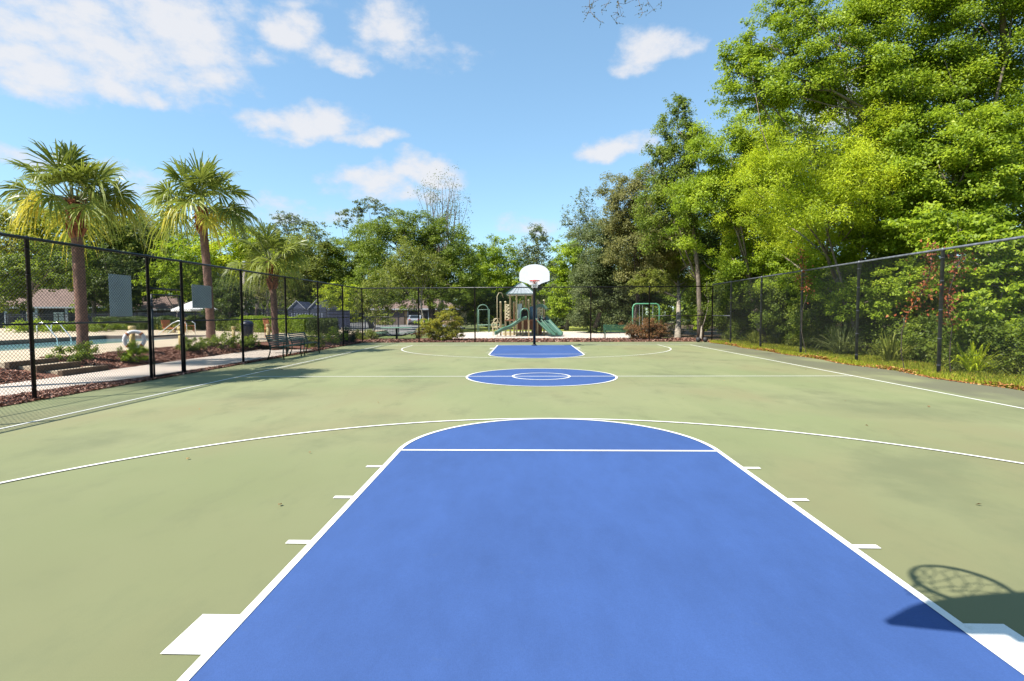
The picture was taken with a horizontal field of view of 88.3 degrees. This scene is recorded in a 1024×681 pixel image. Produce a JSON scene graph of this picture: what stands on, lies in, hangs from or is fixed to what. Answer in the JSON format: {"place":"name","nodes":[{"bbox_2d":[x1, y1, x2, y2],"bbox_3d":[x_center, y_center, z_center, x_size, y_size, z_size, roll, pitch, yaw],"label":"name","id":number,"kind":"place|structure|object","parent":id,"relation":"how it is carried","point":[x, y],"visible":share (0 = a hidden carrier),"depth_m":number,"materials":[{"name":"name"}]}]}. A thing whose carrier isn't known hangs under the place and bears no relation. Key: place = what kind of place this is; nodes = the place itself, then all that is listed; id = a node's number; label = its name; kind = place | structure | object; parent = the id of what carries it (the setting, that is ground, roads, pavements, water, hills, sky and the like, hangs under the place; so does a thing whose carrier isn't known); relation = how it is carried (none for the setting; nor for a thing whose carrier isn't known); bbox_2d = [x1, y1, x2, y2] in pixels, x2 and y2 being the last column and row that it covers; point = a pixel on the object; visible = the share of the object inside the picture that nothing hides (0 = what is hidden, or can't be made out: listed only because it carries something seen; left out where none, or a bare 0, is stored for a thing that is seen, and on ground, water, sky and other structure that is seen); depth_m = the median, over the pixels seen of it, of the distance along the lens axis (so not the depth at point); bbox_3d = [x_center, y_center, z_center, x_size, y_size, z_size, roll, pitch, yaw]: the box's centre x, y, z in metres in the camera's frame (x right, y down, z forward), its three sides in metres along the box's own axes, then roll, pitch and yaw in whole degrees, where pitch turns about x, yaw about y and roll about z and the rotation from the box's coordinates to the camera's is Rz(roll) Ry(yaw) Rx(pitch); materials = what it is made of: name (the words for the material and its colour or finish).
{"place":"outdoors","nodes":[
{"label":"outdoors","id":0,"kind":"place"},
{"bbox_2d":[0,339,162,350],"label":"water","id":1,"kind":"structure","parent":0,"point":[47,344],"depth_m":24.45,"materials":[{"name":"teal liquid"}]},
{"bbox_2d":[0,350,305,395],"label":"path","id":2,"kind":"structure","parent":0,"point":[39,381],"depth_m":13.98,"materials":[{"name":"concrete"}]},
{"bbox_2d":[344,322,462,335],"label":"driveway","id":3,"kind":"structure","parent":0,"point":[404,331],"depth_m":58.04,"materials":[{"name":"concrete"}]},
{"bbox_2d":[380,235,450,328],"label":"broadleaf tree","id":4,"kind":"object","parent":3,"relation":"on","point":[410,271],"visible":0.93,"depth_m":46.10,"materials":[{"name":"green plant"}]},
{"bbox_2d":[339,207,489,328],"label":"oak tree","id":5,"kind":"object","parent":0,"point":[427,236],"visible":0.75,"depth_m":50.95,"materials":[{"name":"green plant"}]},
{"bbox_2d":[370,298,466,324],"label":"house","id":6,"kind":"structure","parent":0,"point":[403,320],"depth_m":77.68,"materials":[{"name":"beige paint"}]},
{"bbox_2d":[11,315,904,404],"bbox_3d":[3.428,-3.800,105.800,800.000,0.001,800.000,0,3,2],"label":"ground","id":7,"kind":"structure","parent":0,"point":[469,326],"depth_m":39.66,"materials":[{"name":"beige plant"}]},
{"bbox_2d":[0,195,84,311],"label":"broadleaf tree","id":8,"kind":"object","parent":7,"relation":"on","point":[5,214],"visible":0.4,"depth_m":50.17,"materials":[{"name":"green plant"}]},
{"bbox_2d":[0,230,101,320],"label":"broadleaf tree","id":9,"kind":"object","parent":7,"relation":"on","point":[6,287],"visible":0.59,"depth_m":46.49,"materials":[{"name":"green plant"}]},
{"bbox_2d":[0,289,124,327],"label":"pool house","id":10,"kind":"structure","parent":7,"relation":"on","point":[50,300],"depth_m":66.10,"materials":[{"name":"brown"}]},
{"bbox_2d":[0,332,170,339],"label":"pool deck","id":11,"kind":"structure","parent":7,"relation":"on","point":[14,336],"depth_m":32.13,"materials":[{"name":"concrete"}]},
{"bbox_2d":[0,335,205,344],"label":"pool coping","id":12,"kind":"object","parent":11,"relation":"on","point":[5,342],"visible":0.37,"depth_m":27.74,"materials":[{"name":"concrete"}]},
{"bbox_2d":[50,212,157,320],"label":"broadleaf tree","id":13,"kind":"object","parent":7,"relation":"on","point":[99,241],"visible":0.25,"depth_m":54.10,"materials":[{"name":"green plant"}]},
{"bbox_2d":[65,242,158,316],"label":"broadleaf tree","id":14,"kind":"object","parent":7,"relation":"on","point":[106,296],"visible":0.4,"depth_m":51.25,"materials":[{"name":"green plant"}]},
{"bbox_2d":[68,254,160,315],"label":"broadleaf tree","id":15,"kind":"object","parent":7,"relation":"on","point":[88,302],"visible":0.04,"depth_m":59.18,"materials":[{"name":"green plant"}]},
{"bbox_2d":[97,214,195,315],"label":"broadleaf tree","id":16,"kind":"object","parent":7,"relation":"on","point":[144,248],"visible":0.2,"depth_m":55.61,"materials":[{"name":"green plant"}]},
{"bbox_2d":[102,204,193,301],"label":"broadleaf tree","id":17,"kind":"object","parent":7,"relation":"on","point":[155,221],"visible":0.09,"depth_m":64.11,"materials":[{"name":"green plant"}]},
{"bbox_2d":[130,296,192,317],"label":"house","id":18,"kind":"structure","parent":7,"relation":"on","point":[163,307],"depth_m":62.66,"materials":[{"name":"brown"}]},
{"bbox_2d":[0,343,323,406],"bbox_3d":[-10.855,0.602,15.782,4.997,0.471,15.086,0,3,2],"label":"mulch","id":19,"kind":"object","parent":7,"relation":"on","point":[125,381],"visible":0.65,"depth_m":14.04,"materials":[{"name":"wood"}]},
{"bbox_2d":[0,358,58,369],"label":"step","id":20,"kind":"object","parent":19,"relation":"on","point":[11,363],"visible":0.26,"depth_m":13.25,"materials":[{"name":"concrete"}]},
{"bbox_2d":[19,361,79,372],"bbox_3d":[-11.960,0.758,13.671,0.515,0.327,1.260,0,3,2],"label":"step","id":21,"kind":"object","parent":19,"relation":"on","point":[47,368],"visible":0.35,"depth_m":13.52,"materials":[{"name":"concrete"}]},
{"bbox_2d":[45,341,100,361],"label":"shrub","id":22,"kind":"object","parent":19,"relation":"on","point":[79,348],"visible":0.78,"depth_m":14.60,"materials":[{"name":"green plant"}]},
{"bbox_2d":[46,365,107,375],"bbox_3d":[-11.476,0.811,13.961,0.465,0.187,1.460,0,3,2],"label":"step","id":23,"kind":"object","parent":19,"relation":"on","point":[73,371],"visible":0.4,"depth_m":13.79,"materials":[{"name":"concrete"}]},
{"bbox_2d":[0,137,157,359],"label":"palm tree","id":24,"kind":"object","parent":19,"relation":"on","point":[77,210],"visible":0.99,"depth_m":14.96,"materials":[{"name":"green plant"}]},
{"bbox_2d":[117,339,148,362],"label":"shrub","id":25,"kind":"object","parent":19,"relation":"on","point":[133,352],"visible":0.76,"depth_m":16.14,"materials":[{"name":"green plant"}]},
{"bbox_2d":[176,337,206,351],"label":"shrub","id":26,"kind":"object","parent":19,"relation":"on","point":[194,347],"visible":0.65,"depth_m":19.36,"materials":[{"name":"green plant"}]},
{"bbox_2d":[202,331,239,348],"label":"shrub","id":27,"kind":"object","parent":19,"relation":"on","point":[218,340],"visible":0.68,"depth_m":21.10,"materials":[{"name":"green plant"}]},
{"bbox_2d":[131,230,219,316],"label":"broadleaf tree","id":28,"kind":"object","parent":7,"relation":"on","point":[181,255],"visible":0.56,"depth_m":48.94,"materials":[{"name":"green plant"}]},
{"bbox_2d":[0,232,362,403],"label":"chain link fence","id":29,"kind":"object","parent":7,"relation":"on","point":[29,307],"visible":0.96,"depth_m":12.59,"materials":[{"name":"black metal"}]},
{"bbox_2d":[108,274,132,315],"bbox_3d":[-8.746,-1.007,11.829,0.058,0.930,0.650,0,3,2],"label":"sign board","id":30,"kind":"object","parent":29,"relation":"attached to","point":[119,296],"visible":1,"depth_m":11.82,"materials":[{"name":"silver metal"}]},
{"bbox_2d":[150,287,184,376],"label":"fence gate","id":31,"kind":"structure","parent":29,"relation":"attached to","point":[181,335],"depth_m":13.25,"materials":[{"name":"black metal"}]},
{"bbox_2d":[192,284,211,307],"bbox_3d":[-8.660,-1.228,14.786,0.058,0.640,0.880,0,3,2],"label":"sign board","id":32,"kind":"object","parent":29,"relation":"attached to","point":[202,297],"visible":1,"depth_m":14.76,"materials":[{"name":"silver metal"}]},
{"bbox_2d":[0,332,368,360],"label":"pool deck","id":33,"kind":"structure","parent":7,"relation":"on","point":[16,355],"depth_m":19.60,"materials":[{"name":"concrete"}]},
{"bbox_2d":[138,149,261,340],"bbox_3d":[-14.160,-4.258,24.143,5.614,8.876,5.653,0,3,2],"label":"palm tree","id":34,"kind":"object","parent":33,"relation":"on","point":[207,178],"visible":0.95,"depth_m":23.66,"materials":[{"name":"green plant"}]},
{"bbox_2d":[239,314,315,332],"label":"hedge","id":35,"kind":"object","parent":33,"relation":"on","point":[270,321],"visible":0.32,"depth_m":34.13,"materials":[{"name":"green plant"}]},
{"bbox_2d":[306,317,338,335],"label":"hedge","id":36,"kind":"object","parent":33,"relation":"on","point":[314,325],"visible":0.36,"depth_m":30.02,"materials":[{"name":"green plant"}]},
{"bbox_2d":[326,309,365,335],"bbox_3d":[-10.459,-1.130,33.414,2.539,1.750,0.064,0,3,-3],"label":"picket fence","id":37,"kind":"object","parent":33,"relation":"on","point":[348,313],"visible":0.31,"depth_m":33.38,"materials":[{"name":"wood"}]},
{"bbox_2d":[0,328,386,335],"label":"pool deck","id":38,"kind":"structure","parent":7,"relation":"on","point":[200,330],"depth_m":39.20,"materials":[{"name":"concrete"}]},
{"bbox_2d":[3,317,53,332],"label":"bush","id":39,"kind":"object","parent":38,"relation":"on","point":[36,320],"visible":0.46,"depth_m":37.83,"materials":[{"name":"green plant"}]},
{"bbox_2d":[88,321,127,331],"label":"bush","id":40,"kind":"object","parent":38,"relation":"on","point":[106,326],"visible":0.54,"depth_m":38.25,"materials":[{"name":"green plant"}]},
{"bbox_2d":[5,312,248,329],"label":"picket fence","id":41,"kind":"object","parent":38,"relation":"on","point":[59,314],"visible":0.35,"depth_m":48.03,"materials":[{"name":"black metal"}]},
{"bbox_2d":[93,315,215,329],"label":"hedge","id":42,"kind":"object","parent":38,"relation":"on","point":[155,321],"visible":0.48,"depth_m":42.77,"materials":[{"name":"green plant"}]},
{"bbox_2d":[215,316,239,331],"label":"hedge","id":43,"kind":"object","parent":38,"relation":"on","point":[217,323],"visible":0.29,"depth_m":38.95,"materials":[{"name":"green plant"}]},
{"bbox_2d":[250,308,325,331],"bbox_3d":[-16.142,-1.407,37.384,11.734,1.750,0.064,2,4,42],"label":"picket fence","id":44,"kind":"object","parent":38,"relation":"on","point":[280,310],"visible":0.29,"depth_m":36.75,"materials":[{"name":"black metal"}]},
{"bbox_2d":[172,221,277,299],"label":"broadleaf tree","id":45,"kind":"object","parent":7,"relation":"on","point":[225,258],"visible":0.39,"depth_m":51.17,"materials":[{"name":"green plant"}]},
{"bbox_2d":[199,277,258,322],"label":"broadleaf tree","id":46,"kind":"object","parent":7,"relation":"on","point":[224,305],"visible":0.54,"depth_m":39.14,"materials":[{"name":"green plant"}]},
{"bbox_2d":[212,224,306,315],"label":"broadleaf tree","id":47,"kind":"object","parent":7,"relation":"on","point":[240,237],"visible":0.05,"depth_m":62.10,"materials":[{"name":"green plant"}]},
{"bbox_2d":[219,217,312,349],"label":"palm tree","id":48,"kind":"object","parent":7,"relation":"on","point":[275,264],"visible":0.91,"depth_m":20.60,"materials":[{"name":"green plant"}]},
{"bbox_2d":[239,279,296,317],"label":"broadleaf tree","id":49,"kind":"object","parent":7,"relation":"on","point":[263,291],"visible":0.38,"depth_m":46.33,"materials":[{"name":"green plant"}]},
{"bbox_2d":[264,211,331,276],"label":"pine tree","id":50,"kind":"object","parent":7,"relation":"on","point":[290,220],"visible":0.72,"depth_m":79.82,"materials":[{"name":"green plant"}]},
{"bbox_2d":[271,223,349,305],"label":"broadleaf tree","id":51,"kind":"object","parent":7,"relation":"on","point":[319,261],"visible":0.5,"depth_m":55.45,"materials":[{"name":"green plant"}]},
{"bbox_2d":[288,299,340,329],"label":"shed","id":52,"kind":"structure","parent":7,"relation":"on","point":[305,306],"depth_m":45.59,"materials":[{"name":"grey"}]},
{"bbox_2d":[311,280,363,330],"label":"broadleaf tree","id":53,"kind":"object","parent":7,"relation":"on","point":[327,294],"visible":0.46,"depth_m":39.07,"materials":[{"name":"green plant"}]},
{"bbox_2d":[307,216,388,328],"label":"broadleaf tree","id":54,"kind":"object","parent":7,"relation":"on","point":[344,262],"visible":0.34,"depth_m":57.33,"materials":[{"name":"green plant"}]},
{"bbox_2d":[333,196,393,313],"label":"pine tree","id":55,"kind":"object","parent":7,"relation":"on","point":[354,210],"visible":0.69,"depth_m":77.67,"materials":[{"name":"green plant"}]},
{"bbox_2d":[348,268,402,338],"bbox_3d":[-8.521,-2.219,33.156,3.272,4.626,2.102,0,3,2],"label":"crape myrtle","id":56,"kind":"object","parent":7,"relation":"on","point":[375,315],"visible":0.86,"depth_m":33.06,"materials":[{"name":"green plant"}]},
{"bbox_2d":[388,165,472,325],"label":"bare tree","id":57,"kind":"object","parent":7,"relation":"on","point":[447,214],"visible":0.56,"depth_m":61.35,"materials":[{"name":"brown plant"}]},
{"bbox_2d":[0,212,910,324],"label":"woods","id":58,"kind":"object","parent":7,"relation":"on","point":[655,309],"visible":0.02,"depth_m":100.47,"materials":[{"name":"green plant"}]},
{"bbox_2d":[0,342,1023,680],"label":"court","id":59,"kind":"object","parent":7,"relation":"on","point":[578,512],"visible":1,"depth_m":3.95,"materials":[{"name":"green concrete"}]},
{"bbox_2d":[265,333,301,359],"bbox_3d":[-8.113,0.201,18.810,0.668,0.875,1.500,0,3,2],"label":"park bench","id":60,"kind":"object","parent":59,"relation":"on","point":[274,338],"visible":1,"depth_m":18.64,"materials":[{"name":"metal"}]},
{"bbox_2d":[287,332,319,355],"bbox_3d":[-8.083,0.113,20.537,0.668,0.875,1.500,0,3,2],"label":"park bench","id":61,"kind":"object","parent":59,"relation":"on","point":[302,337],"visible":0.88,"depth_m":20.43,"materials":[{"name":"metal"}]},
{"bbox_2d":[519,264,549,345],"bbox_3d":[1.055,-1.574,24.742,1.390,3.920,1.432,-3,4,-42],"label":"basketball hoop","id":62,"kind":"object","parent":59,"relation":"on","point":[534,275],"visible":0.99,"depth_m":24.39,"materials":[{"name":"white plastic"}]},
{"bbox_2d":[361,337,709,342],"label":"mulch","id":63,"kind":"object","parent":7,"relation":"on","point":[682,339],"visible":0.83,"depth_m":29.79,"materials":[{"name":"wood"}]},
{"bbox_2d":[417,305,465,340],"bbox_3d":[-4.101,-0.997,30.624,2.883,2.148,2.008,0,3,2],"label":"shrub","id":64,"kind":"object","parent":63,"relation":"on","point":[444,330],"visible":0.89,"depth_m":30.27,"materials":[{"name":"green plant"}]},
{"bbox_2d":[603,325,629,336],"bbox_3d":[6.314,-0.518,31.651,1.600,0.875,0.668,0,3,2],"label":"park bench","id":65,"kind":"object","parent":63,"relation":"on","point":[607,328],"visible":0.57,"depth_m":31.84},
{"bbox_2d":[618,316,672,338],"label":"shrub","id":66,"kind":"object","parent":63,"relation":"on","point":[637,331],"visible":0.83,"depth_m":30.55,"materials":[{"name":"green plant"}]},
{"bbox_2d":[362,286,712,341],"bbox_3d":[1.304,-1.399,28.701,19.068,3.065,0.090,0,3,2],"label":"chain link fence","id":67,"kind":"object","parent":7,"relation":"on","point":[475,319],"visible":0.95,"depth_m":28.68,"materials":[{"name":"black metal"}]},
{"bbox_2d":[458,331,657,338],"bbox_3d":[2.712,-0.398,38.428,15.500,0.060,13.900,0,3,2],"label":"playground","id":68,"kind":"object","parent":7,"relation":"on","point":[572,334],"visible":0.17,"depth_m":36.72},
{"bbox_2d":[491,282,562,335],"bbox_3d":[0.987,-2.114,36.361,4.908,3.814,3.492,0,3,2],"label":"playset","id":69,"kind":"object","parent":68,"relation":"on","point":[544,324],"visible":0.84,"depth_m":36.15,"materials":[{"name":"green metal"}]},
{"bbox_2d":[588,161,700,331],"bbox_3d":[11.698,-6.585,41.692,7.592,12.378,16.668,1,3,27],"label":"broadleaf tree","id":70,"kind":"object","parent":7,"relation":"on","point":[624,219],"visible":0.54,"depth_m":36.79,"materials":[{"name":"green plant"}]},
{"bbox_2d":[0,0,1023,315],"label":"sky","id":71,"kind":"structure","parent":0,"point":[319,107],"materials":[{"name":"blue"}]},
{"bbox_2d":[450,325,643,333],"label":"lawn","id":72,"kind":"structure","parent":0,"point":[571,328],"depth_m":51.33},
{"bbox_2d":[445,280,536,328],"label":"broadleaf tree","id":73,"kind":"object","parent":72,"relation":"on","point":[493,306],"visible":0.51,"depth_m":53.27,"materials":[{"name":"green plant"}]},
{"bbox_2d":[457,233,540,326],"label":"broadleaf tree","id":74,"kind":"object","parent":72,"relation":"on","point":[505,279],"visible":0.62,"depth_m":62.67,"materials":[{"name":"green plant"}]},
{"bbox_2d":[504,222,560,308],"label":"slender tree","id":75,"kind":"object","parent":72,"relation":"on","point":[536,252],"visible":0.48,"depth_m":64.77,"materials":[{"name":"green plant"}]},
{"bbox_2d":[537,239,591,330],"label":"broadleaf tree","id":76,"kind":"object","parent":72,"relation":"on","point":[567,251],"visible":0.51,"depth_m":46.96,"materials":[{"name":"green plant"}]},
{"bbox_2d":[557,186,602,326],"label":"slender tree","id":77,"kind":"object","parent":72,"relation":"on","point":[578,217],"visible":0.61,"depth_m":58.91,"materials":[{"name":"green plant"}]},
{"bbox_2d":[524,299,650,328],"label":"broadleaf tree","id":78,"kind":"object","parent":72,"relation":"on","point":[560,322],"visible":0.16,"depth_m":52.25,"materials":[{"name":"green plant"}]},
{"bbox_2d":[549,218,676,332],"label":"broadleaf tree","id":79,"kind":"object","parent":72,"relation":"on","point":[597,275],"visible":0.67,"depth_m":40.56,"materials":[{"name":"green plant"}]},
{"bbox_2d":[646,322,1022,387],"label":"soil","id":80,"kind":"structure","parent":0,"point":[686,334],"depth_m":36.72,"materials":[{"name":"soil"}]},
{"bbox_2d":[655,316,684,335],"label":"shrub","id":81,"kind":"object","parent":80,"relation":"on","point":[670,320],"visible":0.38,"depth_m":35.27,"materials":[{"name":"green plant"}]},
{"bbox_2d":[628,92,713,338],"bbox_3d":[9.507,-7.252,31.134,5.459,14.768,4.818,0,3,2],"label":"slender tree","id":82,"kind":"object","parent":80,"relation":"on","point":[666,154],"visible":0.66,"depth_m":31.01,"materials":[{"name":"green plant"}]},
{"bbox_2d":[627,213,740,337],"bbox_3d":[13.395,-5.683,41.584,8.756,10.863,19.440,0,3,12],"label":"broadleaf tree","id":83,"kind":"object","parent":80,"relation":"on","point":[683,276],"visible":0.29,"depth_m":34.70,"materials":[{"name":"green plant"}]},
{"bbox_2d":[680,266,721,337],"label":"broadleaf tree","id":84,"kind":"object","parent":80,"relation":"on","point":[704,294],"visible":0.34,"depth_m":32.22,"materials":[{"name":"green plant"}]},
{"bbox_2d":[655,106,812,341],"bbox_3d":[12.498,-5.725,31.683,8.456,11.730,18.544,0,3,11],"label":"broadleaf tree","id":85,"kind":"object","parent":80,"relation":"on","point":[706,186],"visible":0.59,"depth_m":25.02,"materials":[{"name":"green plant"}]},
{"bbox_2d":[582,0,1023,337],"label":"broadleaf tree","id":86,"kind":"object","parent":80,"relation":"on","point":[968,68],"visible":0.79,"depth_m":18.31,"materials":[{"name":"green plant"}]},
{"bbox_2d":[680,249,956,332],"bbox_3d":[13.001,-2.293,26.360,6.089,5.313,15.526,-1,3,-10],"label":"broadleaf tree","id":87,"kind":"object","parent":80,"relation":"on","point":[794,302],"visible":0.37,"depth_m":24.48,"materials":[{"name":"green plant"}]},
{"bbox_2d":[708,95,932,354],"bbox_3d":[12.335,-3.942,22.556,7.523,9.104,14.096,1,3,21],"label":"willowy tree","id":88,"kind":"object","parent":80,"relation":"on","point":[839,194],"visible":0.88,"depth_m":18.01,"materials":[{"name":"green plant"}]},
{"bbox_2d":[704,187,945,331],"bbox_3d":[13.185,-2.973,23.495,6.568,6.980,14.036,-1,3,-8],"label":"broadleaf tree","id":89,"kind":"object","parent":80,"relation":"on","point":[729,266],"visible":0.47,"depth_m":19.90,"materials":[{"name":"green plant"}]},
{"bbox_2d":[808,319,873,355],"bbox_3d":[11.578,-0.077,18.653,2.238,1.357,2.315,-3,4,-39],"label":"strap leaf plant","id":90,"kind":"object","parent":80,"relation":"on","point":[839,342],"visible":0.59,"depth_m":18.44,"materials":[{"name":"green plant"}]},
{"bbox_2d":[677,36,1023,344],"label":"broadleaf tree","id":91,"kind":"object","parent":80,"relation":"on","point":[718,232],"visible":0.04,"depth_m":28.59,"materials":[{"name":"green plant"}]},
{"bbox_2d":[681,243,1023,373],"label":"undergrowth","id":92,"kind":"object","parent":80,"relation":"on","point":[988,327],"visible":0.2,"depth_m":16.78,"materials":[{"name":"green plant"}]},
{"bbox_2d":[707,340,1023,390],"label":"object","id":93,"kind":"object","parent":80,"relation":"on","point":[892,368],"visible":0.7,"depth_m":14.06,"materials":[{"name":"brown plant"}]},
{"bbox_2d":[712,235,1023,385],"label":"chain link fence","id":94,"kind":"object","parent":80,"relation":"on","point":[940,304],"visible":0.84,"depth_m":15.02,"materials":[{"name":"metal"}]},
{"bbox_2d":[795,240,814,352],"bbox_3d":[10.298,-1.504,18.792,1.009,4.109,0.688,0,3,2],"label":"dead vine","id":95,"kind":"object","parent":94,"relation":"attached to","point":[801,256],"visible":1,"depth_m":18.77,"materials":[{"name":"brown plant"}]},
{"bbox_2d":[886,238,952,369],"bbox_3d":[10.603,-0.931,13.635,1.530,3.487,0.750,0,3,2],"label":"dead vine","id":96,"kind":"object","parent":94,"relation":"attached to","point":[927,275],"visible":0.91,"depth_m":13.62,"materials":[{"name":"brown plant"}]},
{"bbox_2d":[930,246,975,371],"bbox_3d":[10.710,-0.719,12.895,0.967,3.136,0.553,0,3,2],"label":"dead vine","id":97,"kind":"object","parent":94,"relation":"hanging from","point":[950,297],"visible":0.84,"depth_m":12.83,"materials":[{"name":"brown plant"}]},
{"bbox_2d":[721,331,1023,376],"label":"weeds","id":98,"kind":"object","parent":80,"relation":"on","point":[953,367],"visible":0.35,"depth_m":14.22,"materials":[{"name":"green plant"}]},
{"bbox_2d":[849,331,923,360],"bbox_3d":[11.634,0.211,16.012,1.828,1.050,1.810,-1,3,-9],"label":"strap leaf plant","id":99,"kind":"object","parent":80,"relation":"on","point":[889,351],"visible":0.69,"depth_m":16.04,"materials":[{"name":"green plant"}]},
{"bbox_2d":[835,90,1023,348],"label":"broadleaf tree","id":100,"kind":"object","parent":80,"relation":"on","point":[974,186],"visible":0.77,"depth_m":16.86,"materials":[{"name":"green plant"}]},
{"bbox_2d":[882,205,1023,346],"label":"broadleaf tree","id":101,"kind":"object","parent":80,"relation":"on","point":[975,233],"visible":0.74,"depth_m":13.86,"materials":[{"name":"green plant"}]},
{"bbox_2d":[936,339,1015,374],"bbox_3d":[11.524,0.431,12.992,1.820,0.920,1.589,0,3,2],"label":"strap leaf plant","id":102,"kind":"object","parent":80,"relation":"on","point":[972,364],"visible":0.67,"depth_m":12.90,"materials":[{"name":"green plant"}]},
{"bbox_2d":[710,339,1023,389],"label":"grass","id":103,"kind":"structure","parent":0,"point":[943,374],"depth_m":14.88,"materials":[{"name":"plant"}]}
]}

